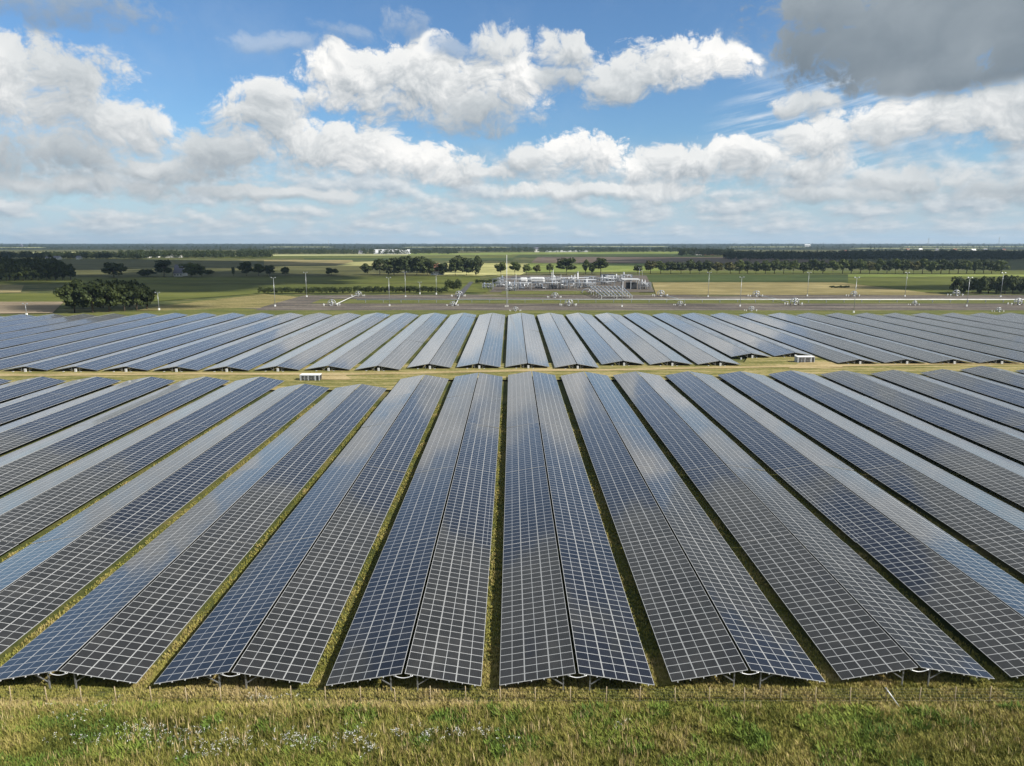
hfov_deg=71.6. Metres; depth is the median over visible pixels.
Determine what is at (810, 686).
rough grass
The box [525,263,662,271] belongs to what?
field
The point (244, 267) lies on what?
broadleaf tree
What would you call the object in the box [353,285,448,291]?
hedge
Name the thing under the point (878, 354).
solar table
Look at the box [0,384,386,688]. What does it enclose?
solar table
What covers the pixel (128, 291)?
broadleaf tree
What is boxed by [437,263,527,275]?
field
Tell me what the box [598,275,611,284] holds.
process skid
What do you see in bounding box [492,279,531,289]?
pipe rack
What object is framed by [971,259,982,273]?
broadleaf tree
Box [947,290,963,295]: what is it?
wellhead
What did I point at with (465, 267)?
broadleaf tree
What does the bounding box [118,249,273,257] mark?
woods
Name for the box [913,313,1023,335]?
solar table
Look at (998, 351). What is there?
solar table
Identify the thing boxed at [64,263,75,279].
broadleaf tree
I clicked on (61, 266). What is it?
broadleaf tree
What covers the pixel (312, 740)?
white wildflowers
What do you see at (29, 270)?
broadleaf tree
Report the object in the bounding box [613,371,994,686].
solar table
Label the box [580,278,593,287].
process skid
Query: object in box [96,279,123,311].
broadleaf tree
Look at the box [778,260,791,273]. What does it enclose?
broadleaf tree
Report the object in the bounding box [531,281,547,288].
process skid
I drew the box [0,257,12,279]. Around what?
broadleaf tree
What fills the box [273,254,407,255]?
field
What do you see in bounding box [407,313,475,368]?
solar table
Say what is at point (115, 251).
field
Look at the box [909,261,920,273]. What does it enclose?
broadleaf tree
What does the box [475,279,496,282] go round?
hedge
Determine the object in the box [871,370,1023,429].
solar table
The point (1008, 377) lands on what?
solar table
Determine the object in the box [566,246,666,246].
field
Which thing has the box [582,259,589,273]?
broadleaf tree
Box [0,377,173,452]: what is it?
solar table
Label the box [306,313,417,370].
solar table
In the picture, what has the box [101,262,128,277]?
broadleaf tree
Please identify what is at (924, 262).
broadleaf tree
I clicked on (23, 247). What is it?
field
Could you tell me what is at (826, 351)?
solar table
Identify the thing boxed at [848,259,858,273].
broadleaf tree
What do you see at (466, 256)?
field
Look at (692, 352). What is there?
solar table
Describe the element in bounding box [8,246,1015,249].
woods
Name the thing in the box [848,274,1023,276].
field
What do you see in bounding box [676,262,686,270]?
broadleaf tree
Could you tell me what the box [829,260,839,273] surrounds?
broadleaf tree
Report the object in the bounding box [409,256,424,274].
broadleaf tree
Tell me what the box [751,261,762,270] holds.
broadleaf tree
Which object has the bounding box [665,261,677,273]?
broadleaf tree
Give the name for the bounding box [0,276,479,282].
field
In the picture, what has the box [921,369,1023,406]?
solar table
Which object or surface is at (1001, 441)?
solar table
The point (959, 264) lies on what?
broadleaf tree
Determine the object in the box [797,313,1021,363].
solar table
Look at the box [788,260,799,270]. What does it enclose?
broadleaf tree
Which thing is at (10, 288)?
field
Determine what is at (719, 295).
grass patch
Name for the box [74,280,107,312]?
broadleaf tree
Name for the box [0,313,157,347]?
solar table
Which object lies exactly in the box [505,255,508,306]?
antenna mast
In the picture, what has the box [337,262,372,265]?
field
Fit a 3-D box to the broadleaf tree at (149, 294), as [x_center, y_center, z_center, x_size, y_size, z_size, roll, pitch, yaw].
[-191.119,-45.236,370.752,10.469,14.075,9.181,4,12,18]
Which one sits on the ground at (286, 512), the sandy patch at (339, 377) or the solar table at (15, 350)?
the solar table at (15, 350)
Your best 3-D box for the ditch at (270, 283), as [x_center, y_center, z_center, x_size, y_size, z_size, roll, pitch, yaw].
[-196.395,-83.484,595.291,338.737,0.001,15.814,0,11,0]
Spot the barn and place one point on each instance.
(376, 251)
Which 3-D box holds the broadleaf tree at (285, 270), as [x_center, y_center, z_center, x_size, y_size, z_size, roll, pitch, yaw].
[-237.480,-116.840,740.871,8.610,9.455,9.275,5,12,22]
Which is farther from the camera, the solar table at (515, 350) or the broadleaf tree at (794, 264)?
the broadleaf tree at (794, 264)
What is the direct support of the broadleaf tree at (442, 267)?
on the field at (322, 270)
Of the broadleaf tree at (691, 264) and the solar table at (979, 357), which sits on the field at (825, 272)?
the broadleaf tree at (691, 264)
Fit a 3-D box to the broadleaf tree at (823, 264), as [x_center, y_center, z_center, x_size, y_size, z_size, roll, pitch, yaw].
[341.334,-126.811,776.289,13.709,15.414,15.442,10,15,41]
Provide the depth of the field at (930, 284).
595.76 m
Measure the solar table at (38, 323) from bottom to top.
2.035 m
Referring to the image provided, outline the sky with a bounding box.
[0,0,1023,243]
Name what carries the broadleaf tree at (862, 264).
on the field at (825, 272)
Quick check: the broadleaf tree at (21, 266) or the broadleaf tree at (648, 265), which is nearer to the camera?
the broadleaf tree at (21, 266)
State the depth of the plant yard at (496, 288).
566.43 m
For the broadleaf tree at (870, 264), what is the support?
on the field at (825, 272)
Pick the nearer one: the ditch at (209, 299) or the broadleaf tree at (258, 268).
the ditch at (209, 299)
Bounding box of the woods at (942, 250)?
[840,249,1023,253]
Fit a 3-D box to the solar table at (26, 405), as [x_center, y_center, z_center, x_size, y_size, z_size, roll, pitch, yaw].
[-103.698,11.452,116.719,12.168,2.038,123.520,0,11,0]
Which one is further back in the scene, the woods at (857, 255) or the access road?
the woods at (857, 255)
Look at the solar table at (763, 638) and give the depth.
75.49 m
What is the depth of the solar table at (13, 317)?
319.33 m
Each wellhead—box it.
[323,295,355,305]
[561,299,576,305]
[652,290,677,298]
[748,291,787,301]
[784,298,802,304]
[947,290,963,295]
[1007,298,1022,304]
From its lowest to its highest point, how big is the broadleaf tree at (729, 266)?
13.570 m
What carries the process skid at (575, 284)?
on the ground at (286, 512)
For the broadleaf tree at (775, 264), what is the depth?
773.73 m
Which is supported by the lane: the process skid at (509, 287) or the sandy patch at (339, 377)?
the sandy patch at (339, 377)
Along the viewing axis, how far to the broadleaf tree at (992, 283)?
481.65 m
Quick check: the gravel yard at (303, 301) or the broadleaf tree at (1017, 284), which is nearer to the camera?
the gravel yard at (303, 301)
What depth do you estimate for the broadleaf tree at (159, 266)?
704.80 m
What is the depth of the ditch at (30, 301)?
417.11 m
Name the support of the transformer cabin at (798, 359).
on the lane
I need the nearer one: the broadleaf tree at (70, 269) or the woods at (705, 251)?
the broadleaf tree at (70, 269)
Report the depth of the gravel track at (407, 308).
373.16 m
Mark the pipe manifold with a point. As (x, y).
(607, 291)
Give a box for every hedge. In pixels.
[257,286,351,292]
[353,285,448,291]
[444,279,461,289]
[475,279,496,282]
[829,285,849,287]
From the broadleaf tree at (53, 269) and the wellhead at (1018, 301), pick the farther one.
the broadleaf tree at (53, 269)
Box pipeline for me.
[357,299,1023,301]
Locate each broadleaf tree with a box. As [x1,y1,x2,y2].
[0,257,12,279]
[0,262,11,280]
[7,264,19,280]
[10,259,22,278]
[13,262,27,280]
[23,264,37,280]
[31,261,41,279]
[38,261,51,279]
[45,255,59,260]
[47,261,60,279]
[53,278,84,312]
[56,261,65,279]
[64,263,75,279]
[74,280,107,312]
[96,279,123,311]
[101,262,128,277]
[109,278,136,310]
[119,279,139,306]
[125,284,145,309]
[136,269,156,276]
[138,283,156,308]
[154,259,172,276]
[178,263,200,276]
[197,266,206,275]
[237,261,252,275]
[252,264,264,275]
[263,265,274,275]
[280,267,288,274]
[326,267,338,274]
[359,263,373,272]
[371,258,385,271]
[382,257,400,273]
[395,255,413,274]
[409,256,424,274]
[419,258,437,273]
[435,263,447,273]
[448,257,463,274]
[460,258,474,274]
[468,255,483,273]
[494,261,505,275]
[509,262,520,271]
[522,264,531,274]
[533,265,540,271]
[546,263,553,272]
[555,257,576,274]
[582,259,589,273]
[588,263,595,271]
[593,258,608,273]
[633,265,642,273]
[644,260,657,273]
[655,261,668,273]
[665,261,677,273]
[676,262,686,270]
[685,259,695,271]
[695,261,705,270]
[703,259,715,273]
[712,262,723,270]
[724,262,736,273]
[735,260,745,273]
[744,261,753,273]
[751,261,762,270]
[759,260,770,273]
[770,259,780,273]
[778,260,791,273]
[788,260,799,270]
[798,262,811,273]
[808,259,820,273]
[818,260,830,273]
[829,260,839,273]
[838,259,849,273]
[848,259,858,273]
[853,259,867,273]
[867,261,875,273]
[874,258,885,270]
[882,260,894,273]
[892,258,901,273]
[900,259,909,273]
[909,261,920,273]
[919,258,928,273]
[925,261,939,273]
[935,259,948,273]
[946,261,955,273]
[949,276,963,291]
[952,259,966,272]
[960,278,972,293]
[961,260,973,273]
[969,278,977,289]
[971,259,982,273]
[972,275,988,293]
[980,260,990,273]
[984,277,996,293]
[987,261,999,273]
[994,260,1010,273]
[994,276,1003,292]
[998,275,1015,293]
[1010,275,1021,293]
[1017,277,1023,292]
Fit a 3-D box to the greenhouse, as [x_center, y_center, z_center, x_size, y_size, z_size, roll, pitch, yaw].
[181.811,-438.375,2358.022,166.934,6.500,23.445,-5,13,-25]
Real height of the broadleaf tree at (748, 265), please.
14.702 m
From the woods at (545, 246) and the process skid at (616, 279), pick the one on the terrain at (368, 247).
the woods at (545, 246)
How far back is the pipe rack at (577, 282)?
520.43 m
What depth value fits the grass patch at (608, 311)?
356.84 m
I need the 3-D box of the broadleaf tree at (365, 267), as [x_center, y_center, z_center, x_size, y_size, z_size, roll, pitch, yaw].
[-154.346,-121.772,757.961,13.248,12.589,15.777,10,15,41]
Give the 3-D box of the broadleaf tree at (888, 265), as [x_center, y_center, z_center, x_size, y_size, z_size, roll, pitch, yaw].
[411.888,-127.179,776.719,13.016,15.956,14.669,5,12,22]
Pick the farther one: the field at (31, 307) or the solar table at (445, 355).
the field at (31, 307)
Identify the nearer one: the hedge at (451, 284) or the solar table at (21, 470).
the solar table at (21, 470)
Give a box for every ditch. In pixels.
[0,301,61,301]
[157,293,265,305]
[159,276,264,276]
[193,283,348,283]
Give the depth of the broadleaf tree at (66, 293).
349.85 m
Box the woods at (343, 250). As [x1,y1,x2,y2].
[239,248,457,253]
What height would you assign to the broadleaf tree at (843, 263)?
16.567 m
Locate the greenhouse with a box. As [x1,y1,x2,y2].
[546,250,587,251]
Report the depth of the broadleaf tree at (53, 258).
716.81 m
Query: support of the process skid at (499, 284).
on the ground at (286, 512)
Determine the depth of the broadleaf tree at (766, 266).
774.75 m
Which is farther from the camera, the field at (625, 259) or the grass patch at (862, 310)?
the field at (625, 259)
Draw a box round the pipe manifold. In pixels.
[581,286,631,298]
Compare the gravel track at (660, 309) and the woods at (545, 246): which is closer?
the gravel track at (660, 309)
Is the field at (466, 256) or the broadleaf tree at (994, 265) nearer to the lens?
the broadleaf tree at (994, 265)
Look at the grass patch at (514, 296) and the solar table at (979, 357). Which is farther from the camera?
the grass patch at (514, 296)
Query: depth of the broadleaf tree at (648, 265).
774.41 m
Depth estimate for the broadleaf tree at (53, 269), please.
643.35 m
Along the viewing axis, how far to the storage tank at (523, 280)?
572.15 m
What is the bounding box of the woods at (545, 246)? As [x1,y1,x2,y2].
[5,245,1020,248]
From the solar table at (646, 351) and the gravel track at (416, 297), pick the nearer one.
the solar table at (646, 351)
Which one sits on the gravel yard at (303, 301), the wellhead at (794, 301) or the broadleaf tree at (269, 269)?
the wellhead at (794, 301)
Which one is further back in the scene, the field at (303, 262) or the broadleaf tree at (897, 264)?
the field at (303, 262)
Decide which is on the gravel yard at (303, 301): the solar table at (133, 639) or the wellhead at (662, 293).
the wellhead at (662, 293)
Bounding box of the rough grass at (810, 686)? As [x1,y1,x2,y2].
[0,663,1023,701]
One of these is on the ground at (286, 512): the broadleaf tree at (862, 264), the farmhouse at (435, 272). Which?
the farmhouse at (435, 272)
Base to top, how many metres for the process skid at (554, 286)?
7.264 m
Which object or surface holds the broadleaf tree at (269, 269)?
on the ground at (286, 512)
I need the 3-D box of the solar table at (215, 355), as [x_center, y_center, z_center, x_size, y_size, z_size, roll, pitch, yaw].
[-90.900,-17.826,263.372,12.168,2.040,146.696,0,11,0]
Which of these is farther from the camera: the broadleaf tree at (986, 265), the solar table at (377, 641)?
the broadleaf tree at (986, 265)
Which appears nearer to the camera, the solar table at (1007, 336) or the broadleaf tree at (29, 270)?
the solar table at (1007, 336)
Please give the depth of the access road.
519.47 m
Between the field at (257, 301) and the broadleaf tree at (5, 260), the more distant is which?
the broadleaf tree at (5, 260)
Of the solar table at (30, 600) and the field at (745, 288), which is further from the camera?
the field at (745, 288)
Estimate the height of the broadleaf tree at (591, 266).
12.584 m
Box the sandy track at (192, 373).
[0,362,1023,375]
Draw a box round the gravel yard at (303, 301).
[256,295,1023,309]
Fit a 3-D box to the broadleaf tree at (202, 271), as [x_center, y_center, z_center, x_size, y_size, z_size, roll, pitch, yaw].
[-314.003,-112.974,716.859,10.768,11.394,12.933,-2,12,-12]
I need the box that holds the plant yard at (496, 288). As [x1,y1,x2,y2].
[490,275,653,291]
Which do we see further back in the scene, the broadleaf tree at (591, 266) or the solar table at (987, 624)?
the broadleaf tree at (591, 266)
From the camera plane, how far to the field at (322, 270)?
808.11 m
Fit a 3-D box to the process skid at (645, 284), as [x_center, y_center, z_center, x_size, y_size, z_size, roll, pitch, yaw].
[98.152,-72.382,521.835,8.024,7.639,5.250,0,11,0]
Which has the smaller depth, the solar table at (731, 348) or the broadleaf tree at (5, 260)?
the solar table at (731, 348)
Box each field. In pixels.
[0,247,43,247]
[0,250,1021,255]
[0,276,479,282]
[0,285,23,292]
[0,293,63,300]
[0,302,62,312]
[43,260,263,275]
[64,284,487,307]
[140,294,296,309]
[216,255,517,257]
[264,260,352,264]
[264,266,436,275]
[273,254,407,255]
[304,258,514,260]
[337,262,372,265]
[408,253,511,254]
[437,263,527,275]
[482,273,639,294]
[492,251,678,253]
[515,254,712,256]
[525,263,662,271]
[531,257,837,263]
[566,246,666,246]
[640,271,1023,273]
[646,275,847,281]
[652,282,944,294]
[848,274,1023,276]
[848,277,1023,291]
[849,248,990,248]
[906,246,1022,246]
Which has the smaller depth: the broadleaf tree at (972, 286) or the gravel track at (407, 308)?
the gravel track at (407, 308)
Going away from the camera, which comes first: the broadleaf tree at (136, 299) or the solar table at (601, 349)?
the solar table at (601, 349)
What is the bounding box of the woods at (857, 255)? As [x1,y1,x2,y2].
[722,250,1023,259]
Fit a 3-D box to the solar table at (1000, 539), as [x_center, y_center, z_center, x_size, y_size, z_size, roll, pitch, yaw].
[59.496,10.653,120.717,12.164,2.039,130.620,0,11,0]
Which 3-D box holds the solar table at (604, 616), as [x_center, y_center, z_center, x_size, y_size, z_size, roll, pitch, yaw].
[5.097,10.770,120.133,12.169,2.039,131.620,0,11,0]
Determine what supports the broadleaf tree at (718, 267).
on the field at (825, 272)
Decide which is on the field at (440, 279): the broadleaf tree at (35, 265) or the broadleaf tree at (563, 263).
the broadleaf tree at (35, 265)
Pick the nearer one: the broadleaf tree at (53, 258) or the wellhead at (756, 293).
the wellhead at (756, 293)
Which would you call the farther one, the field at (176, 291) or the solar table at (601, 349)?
the field at (176, 291)
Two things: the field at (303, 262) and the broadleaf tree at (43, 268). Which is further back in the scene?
the field at (303, 262)
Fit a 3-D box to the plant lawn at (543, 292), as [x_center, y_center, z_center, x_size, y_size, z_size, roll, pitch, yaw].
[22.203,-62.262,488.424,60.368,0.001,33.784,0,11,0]
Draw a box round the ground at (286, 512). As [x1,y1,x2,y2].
[0,256,1023,765]
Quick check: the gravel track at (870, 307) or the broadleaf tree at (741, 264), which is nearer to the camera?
the gravel track at (870, 307)
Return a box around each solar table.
[0,313,126,339]
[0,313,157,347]
[0,313,186,357]
[0,313,215,368]
[0,314,35,321]
[0,314,65,326]
[0,314,94,332]
[0,377,64,401]
[0,377,120,423]
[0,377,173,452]
[0,377,228,493]
[0,377,283,554]
[0,379,10,383]
[0,384,328,653]
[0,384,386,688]
[4,313,244,371]
[54,313,272,371]
[104,313,302,371]
[154,313,331,371]
[154,375,447,688]
[205,313,360,371]
[255,313,388,370]
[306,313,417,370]
[326,373,502,692]
[355,313,446,370]
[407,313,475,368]
[457,313,504,368]
[500,371,653,690]
[506,313,548,367]
[537,313,598,368]
[561,372,824,688]
[566,313,643,365]
[595,313,691,365]
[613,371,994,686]
[624,313,740,365]
[653,313,770,359]
[665,371,1023,677]
[682,313,813,356]
[711,313,878,363]
[718,371,1023,574]
[740,313,926,363]
[768,370,1023,506]
[769,313,974,363]
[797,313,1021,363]
[820,370,1023,461]
[827,313,1023,361]
[856,313,1023,351]
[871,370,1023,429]
[884,313,1023,342]
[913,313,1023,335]
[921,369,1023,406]
[942,313,1023,329]
[961,366,1023,387]
[971,313,1023,323]
[1000,313,1023,318]
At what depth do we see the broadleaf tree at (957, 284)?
476.57 m
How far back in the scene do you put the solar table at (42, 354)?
240.91 m
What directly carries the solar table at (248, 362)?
on the ground at (286, 512)
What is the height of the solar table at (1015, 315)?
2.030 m
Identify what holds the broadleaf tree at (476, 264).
on the ground at (286, 512)
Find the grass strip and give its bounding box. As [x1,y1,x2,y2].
[313,299,1023,302]
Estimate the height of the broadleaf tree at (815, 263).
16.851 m
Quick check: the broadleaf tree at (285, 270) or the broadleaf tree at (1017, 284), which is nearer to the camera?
the broadleaf tree at (1017, 284)
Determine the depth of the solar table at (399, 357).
234.99 m
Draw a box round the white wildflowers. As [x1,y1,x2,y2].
[38,692,625,762]
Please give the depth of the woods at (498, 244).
6420.48 m
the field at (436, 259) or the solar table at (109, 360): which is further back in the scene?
the field at (436, 259)
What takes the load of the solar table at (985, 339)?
on the ground at (286, 512)
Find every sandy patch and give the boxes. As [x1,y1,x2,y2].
[322,375,351,379]
[790,362,843,367]
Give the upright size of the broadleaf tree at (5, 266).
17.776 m
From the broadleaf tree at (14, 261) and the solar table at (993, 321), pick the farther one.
the broadleaf tree at (14, 261)
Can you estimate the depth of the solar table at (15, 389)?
167.69 m
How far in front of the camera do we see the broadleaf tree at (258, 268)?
728.33 m
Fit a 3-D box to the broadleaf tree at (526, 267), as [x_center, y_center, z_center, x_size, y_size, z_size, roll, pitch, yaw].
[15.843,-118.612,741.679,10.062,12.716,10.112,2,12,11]
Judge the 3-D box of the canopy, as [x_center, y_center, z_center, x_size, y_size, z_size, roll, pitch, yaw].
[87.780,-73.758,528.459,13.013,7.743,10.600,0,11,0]
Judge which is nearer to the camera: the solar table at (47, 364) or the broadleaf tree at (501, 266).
the solar table at (47, 364)
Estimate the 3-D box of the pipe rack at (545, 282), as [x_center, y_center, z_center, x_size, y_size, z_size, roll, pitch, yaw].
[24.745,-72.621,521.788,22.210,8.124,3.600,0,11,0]
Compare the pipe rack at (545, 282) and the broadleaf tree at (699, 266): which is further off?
the broadleaf tree at (699, 266)
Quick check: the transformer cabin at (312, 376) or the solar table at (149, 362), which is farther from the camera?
the solar table at (149, 362)
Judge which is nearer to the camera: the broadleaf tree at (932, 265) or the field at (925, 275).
the field at (925, 275)
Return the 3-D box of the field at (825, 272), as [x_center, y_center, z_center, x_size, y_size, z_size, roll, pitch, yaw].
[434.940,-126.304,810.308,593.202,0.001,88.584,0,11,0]
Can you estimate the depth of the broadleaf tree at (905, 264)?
772.78 m
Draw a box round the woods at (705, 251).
[678,248,733,255]
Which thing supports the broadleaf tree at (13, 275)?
on the field at (440, 279)
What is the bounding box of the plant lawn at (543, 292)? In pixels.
[501,291,586,293]
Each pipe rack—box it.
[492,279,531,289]
[511,277,588,278]
[532,279,560,288]
[560,279,595,288]
[594,278,615,281]
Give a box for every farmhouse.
[173,265,187,275]
[431,263,438,274]
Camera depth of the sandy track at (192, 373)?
191.68 m
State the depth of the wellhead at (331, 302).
387.58 m
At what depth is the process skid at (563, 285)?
529.96 m
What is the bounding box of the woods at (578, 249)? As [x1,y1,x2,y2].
[432,247,687,251]
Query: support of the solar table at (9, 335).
on the ground at (286, 512)
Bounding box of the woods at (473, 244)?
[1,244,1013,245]
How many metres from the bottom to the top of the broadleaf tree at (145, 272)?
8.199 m
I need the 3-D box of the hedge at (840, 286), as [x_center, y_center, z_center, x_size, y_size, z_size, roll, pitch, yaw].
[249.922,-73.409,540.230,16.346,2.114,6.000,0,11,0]
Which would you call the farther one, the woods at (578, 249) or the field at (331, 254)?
the woods at (578, 249)
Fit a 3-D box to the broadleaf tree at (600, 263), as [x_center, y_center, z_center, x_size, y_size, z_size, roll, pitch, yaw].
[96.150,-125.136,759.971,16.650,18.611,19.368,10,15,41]
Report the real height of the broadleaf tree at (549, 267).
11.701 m
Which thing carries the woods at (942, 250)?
on the field at (115, 251)
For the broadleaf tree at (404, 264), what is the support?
on the field at (322, 270)
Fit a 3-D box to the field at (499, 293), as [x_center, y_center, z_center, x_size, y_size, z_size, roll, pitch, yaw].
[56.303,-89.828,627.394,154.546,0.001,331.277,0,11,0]
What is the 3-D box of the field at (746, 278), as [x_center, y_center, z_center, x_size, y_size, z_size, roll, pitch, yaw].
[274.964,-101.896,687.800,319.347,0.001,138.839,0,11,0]
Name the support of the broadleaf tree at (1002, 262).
on the field at (825, 272)
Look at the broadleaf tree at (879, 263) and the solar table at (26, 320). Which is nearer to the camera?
the solar table at (26, 320)
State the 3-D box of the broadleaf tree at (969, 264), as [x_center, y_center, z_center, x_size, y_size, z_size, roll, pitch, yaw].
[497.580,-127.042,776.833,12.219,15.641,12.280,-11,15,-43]
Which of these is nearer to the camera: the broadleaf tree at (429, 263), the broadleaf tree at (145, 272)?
the broadleaf tree at (145, 272)
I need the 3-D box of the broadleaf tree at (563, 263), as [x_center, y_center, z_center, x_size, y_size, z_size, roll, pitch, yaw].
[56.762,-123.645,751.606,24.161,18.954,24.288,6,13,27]
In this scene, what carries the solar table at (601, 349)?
on the ground at (286, 512)
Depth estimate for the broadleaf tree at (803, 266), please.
772.74 m
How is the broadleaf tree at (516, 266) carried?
on the field at (488, 269)
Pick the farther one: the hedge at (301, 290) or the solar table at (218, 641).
the hedge at (301, 290)
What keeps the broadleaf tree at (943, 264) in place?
on the field at (825, 272)
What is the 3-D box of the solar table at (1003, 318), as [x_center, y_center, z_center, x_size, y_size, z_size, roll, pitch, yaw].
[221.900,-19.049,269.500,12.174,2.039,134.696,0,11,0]
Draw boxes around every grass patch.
[387,310,440,310]
[480,296,550,296]
[578,311,638,311]
[703,295,734,295]
[829,310,895,310]
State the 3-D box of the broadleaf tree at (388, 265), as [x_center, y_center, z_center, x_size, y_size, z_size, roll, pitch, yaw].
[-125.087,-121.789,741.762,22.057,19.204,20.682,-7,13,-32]
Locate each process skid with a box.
[482,282,493,288]
[496,281,504,286]
[505,280,516,290]
[517,283,529,288]
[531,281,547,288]
[548,280,558,288]
[558,278,569,288]
[570,280,580,287]
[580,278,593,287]
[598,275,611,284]
[611,274,622,282]
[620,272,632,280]
[639,279,651,288]
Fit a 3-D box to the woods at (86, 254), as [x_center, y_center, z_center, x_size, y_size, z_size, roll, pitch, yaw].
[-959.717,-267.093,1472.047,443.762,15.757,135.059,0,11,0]
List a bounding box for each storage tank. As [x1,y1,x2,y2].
[519,277,527,283]
[529,276,544,284]
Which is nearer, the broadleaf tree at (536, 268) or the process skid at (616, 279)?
the process skid at (616, 279)
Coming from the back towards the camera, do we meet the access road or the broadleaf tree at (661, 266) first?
the broadleaf tree at (661, 266)
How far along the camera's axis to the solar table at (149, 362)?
234.13 m
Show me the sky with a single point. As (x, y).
(122, 121)
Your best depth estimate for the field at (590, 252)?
2261.14 m
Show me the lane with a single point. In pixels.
(389, 381)
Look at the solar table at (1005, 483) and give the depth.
123.99 m
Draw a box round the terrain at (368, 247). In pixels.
[0,244,1023,249]
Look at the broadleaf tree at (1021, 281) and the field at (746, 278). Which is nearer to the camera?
the broadleaf tree at (1021, 281)
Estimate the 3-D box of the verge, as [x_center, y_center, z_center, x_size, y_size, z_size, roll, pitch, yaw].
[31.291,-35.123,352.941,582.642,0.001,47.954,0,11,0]
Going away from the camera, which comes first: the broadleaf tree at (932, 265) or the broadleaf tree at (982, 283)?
the broadleaf tree at (982, 283)
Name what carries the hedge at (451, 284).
on the field at (176, 291)
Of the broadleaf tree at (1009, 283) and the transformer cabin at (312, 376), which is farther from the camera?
the broadleaf tree at (1009, 283)
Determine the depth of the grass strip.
416.65 m
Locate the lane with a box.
[0,351,1023,389]
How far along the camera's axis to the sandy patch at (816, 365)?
200.83 m
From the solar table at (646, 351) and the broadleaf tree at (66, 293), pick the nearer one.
the solar table at (646, 351)
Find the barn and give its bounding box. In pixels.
[374,249,410,253]
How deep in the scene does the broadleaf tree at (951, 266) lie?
773.51 m
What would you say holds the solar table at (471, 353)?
on the ground at (286, 512)
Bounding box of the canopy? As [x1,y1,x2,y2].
[620,278,639,288]
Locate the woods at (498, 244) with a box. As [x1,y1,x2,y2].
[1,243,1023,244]
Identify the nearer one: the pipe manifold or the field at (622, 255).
the pipe manifold
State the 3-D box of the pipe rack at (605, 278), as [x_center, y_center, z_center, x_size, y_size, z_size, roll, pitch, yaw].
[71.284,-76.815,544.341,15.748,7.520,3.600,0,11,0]
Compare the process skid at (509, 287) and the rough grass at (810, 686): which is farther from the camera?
the process skid at (509, 287)
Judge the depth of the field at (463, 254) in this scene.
1917.14 m
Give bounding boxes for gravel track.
[253,308,562,308]
[336,297,495,297]
[499,309,820,309]
[716,307,1023,307]
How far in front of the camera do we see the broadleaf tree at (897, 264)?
774.32 m
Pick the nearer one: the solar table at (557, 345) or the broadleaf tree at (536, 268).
the solar table at (557, 345)
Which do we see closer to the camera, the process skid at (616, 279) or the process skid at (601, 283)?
the process skid at (601, 283)
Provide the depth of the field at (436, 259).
1388.42 m
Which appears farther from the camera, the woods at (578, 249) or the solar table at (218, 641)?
the woods at (578, 249)
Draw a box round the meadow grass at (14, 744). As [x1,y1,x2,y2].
[0,694,1023,765]
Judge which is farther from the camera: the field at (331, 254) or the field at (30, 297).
the field at (331, 254)
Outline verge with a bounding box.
[3,308,1023,316]
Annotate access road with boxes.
[456,282,472,295]
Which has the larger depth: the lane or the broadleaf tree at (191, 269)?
the broadleaf tree at (191, 269)
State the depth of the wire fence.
54.68 m
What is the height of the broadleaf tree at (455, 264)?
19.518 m
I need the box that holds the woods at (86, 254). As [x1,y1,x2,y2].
[0,250,149,258]
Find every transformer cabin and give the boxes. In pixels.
[300,373,321,380]
[794,356,814,362]
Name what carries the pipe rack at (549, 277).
on the plant yard at (496, 288)
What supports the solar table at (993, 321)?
on the ground at (286, 512)
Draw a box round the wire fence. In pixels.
[9,685,1023,704]
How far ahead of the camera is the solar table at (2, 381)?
175.92 m
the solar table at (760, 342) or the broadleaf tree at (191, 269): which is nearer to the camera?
the solar table at (760, 342)
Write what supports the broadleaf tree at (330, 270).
on the field at (322, 270)
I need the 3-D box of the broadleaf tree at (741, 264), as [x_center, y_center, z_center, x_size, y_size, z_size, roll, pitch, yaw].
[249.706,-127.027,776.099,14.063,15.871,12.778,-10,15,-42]
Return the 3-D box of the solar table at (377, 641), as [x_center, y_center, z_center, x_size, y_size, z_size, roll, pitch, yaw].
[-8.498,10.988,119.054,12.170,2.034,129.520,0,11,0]
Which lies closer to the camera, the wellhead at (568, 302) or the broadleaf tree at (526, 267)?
the wellhead at (568, 302)

